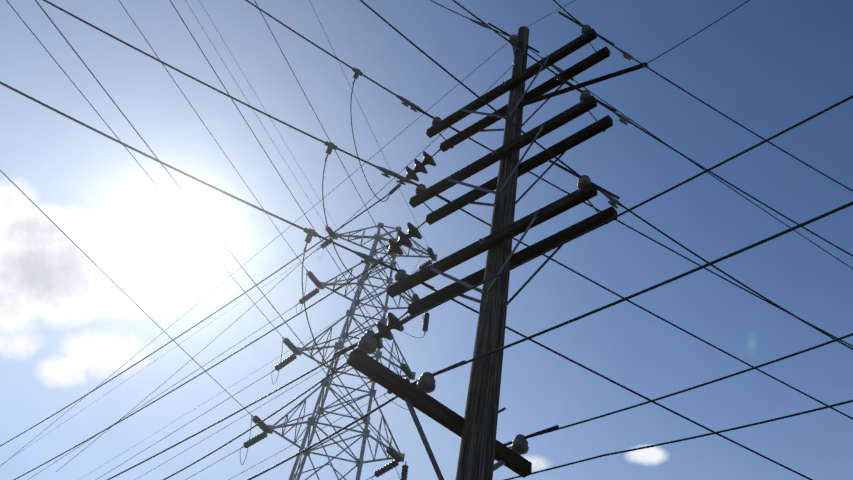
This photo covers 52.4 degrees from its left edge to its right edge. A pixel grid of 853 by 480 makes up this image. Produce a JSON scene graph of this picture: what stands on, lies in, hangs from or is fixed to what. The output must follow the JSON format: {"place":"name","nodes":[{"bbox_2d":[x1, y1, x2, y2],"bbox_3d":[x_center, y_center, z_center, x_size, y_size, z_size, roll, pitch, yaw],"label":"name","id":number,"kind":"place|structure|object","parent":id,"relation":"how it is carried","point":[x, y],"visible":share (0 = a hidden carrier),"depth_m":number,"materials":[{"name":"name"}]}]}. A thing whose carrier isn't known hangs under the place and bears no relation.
{"place":"outdoors","nodes":[
{"label":"outdoors","id":0,"kind":"place"},
{"bbox_2d":[0,0,852,479],"label":"sky","id":1,"kind":"structure","parent":0,"point":[769,66],"materials":[{"name":"blue"}]},
{"label":"ground","id":2,"kind":"structure","parent":0,"visible":0},
{"bbox_2d":[240,221,436,479],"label":"lattice tower","id":3,"kind":"structure","parent":2,"relation":"on","point":[312,420],"depth_m":44.40,"materials":[{"name":"metal"}]},
{"bbox_2d":[0,0,427,479],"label":"transmission conductors","id":4,"kind":"object","parent":3,"relation":"attached to","point":[218,236],"visible":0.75,"depth_m":36.68,"materials":[{"name":"grey metal"}]},
{"bbox_2d":[243,227,435,479],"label":"insulator strings","id":5,"kind":"object","parent":3,"relation":"attached to","point":[294,349],"visible":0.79,"depth_m":44.07,"materials":[{"name":"grey"}]},
{"bbox_2d":[455,26,528,479],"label":"utility pole","id":6,"kind":"object","parent":2,"relation":"on","point":[468,465],"visible":0.77,"depth_m":7.38,"materials":[{"name":"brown wood"}]},
{"bbox_2d":[303,19,645,479],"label":"pole hardware","id":7,"kind":"object","parent":6,"relation":"attached to","point":[311,233],"visible":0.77,"depth_m":8.78,"materials":[{"name":"black metal"}]},
{"bbox_2d":[366,151,436,348],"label":"strain insulators","id":8,"kind":"object","parent":7,"relation":"attached to","point":[404,239],"visible":0.83,"depth_m":9.97,"materials":[{"name":"brown ceramic"}]},
{"bbox_2d":[347,348,531,477],"bbox_3d":[0.143,1.390,6.840,1.890,0.115,0.095,37,-52,-22],"label":"arm","id":9,"kind":"object","parent":7,"relation":"attached to","point":[373,369],"visible":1,"depth_m":6.71},
{"bbox_2d":[358,25,591,454],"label":"pin insulators","id":10,"kind":"object","parent":7,"relation":"attached to","point":[368,342],"visible":0.83,"depth_m":7.24,"materials":[{"name":"grey ceramic"}]},
{"bbox_2d":[387,182,597,297],"bbox_3d":[0.552,0.041,8.182,2.420,0.105,0.086,-28,-58,30],"label":"arm","id":11,"kind":"object","parent":7,"relation":"attached to","point":[545,213],"visible":1,"depth_m":8.07},
{"bbox_2d":[409,95,596,207],"bbox_3d":[0.752,-0.901,9.213,2.420,0.105,0.085,-28,-58,31],"label":"arm","id":12,"kind":"object","parent":7,"relation":"attached to","point":[523,140],"visible":0.98,"depth_m":9.11},
{"bbox_2d":[426,28,596,137],"bbox_3d":[0.945,-1.809,10.207,2.420,0.105,0.085,-28,-58,31],"label":"arm","id":13,"kind":"object","parent":7,"relation":"attached to","point":[569,48],"visible":0.96,"depth_m":10.11},
{"bbox_2d":[407,206,616,315],"bbox_3d":[0.756,0.240,8.329,2.420,0.105,0.085,-28,-58,30],"label":"arm","id":14,"kind":"object","parent":7,"relation":"attached to","point":[475,278],"visible":0.81,"depth_m":8.17},
{"bbox_2d":[426,115,612,224],"bbox_3d":[0.939,-0.718,9.348,2.420,0.105,0.085,-28,-58,30],"label":"arm","id":15,"kind":"object","parent":7,"relation":"attached to","point":[557,149],"visible":0.83,"depth_m":9.18},
{"bbox_2d":[440,46,609,151],"bbox_3d":[1.116,-1.642,10.330,2.420,0.105,0.085,-27,-58,31],"label":"arm","id":16,"kind":"object","parent":7,"relation":"attached to","point":[593,59],"visible":0.83,"depth_m":10.16},
{"bbox_2d":[515,62,647,107],"bbox_3d":[1.775,-1.770,9.905,1.594,0.045,0.040,-18,-50,-3],"label":"outrigger strut","id":17,"kind":"object","parent":6,"relation":"attached to","point":[581,85],"visible":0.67,"depth_m":9.89,"materials":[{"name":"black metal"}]},
{"bbox_2d":[0,0,852,479],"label":"conductors","id":18,"kind":"object","parent":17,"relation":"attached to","point":[576,174],"visible":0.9,"depth_m":8.67,"materials":[{"name":"grey metal"}]}
]}

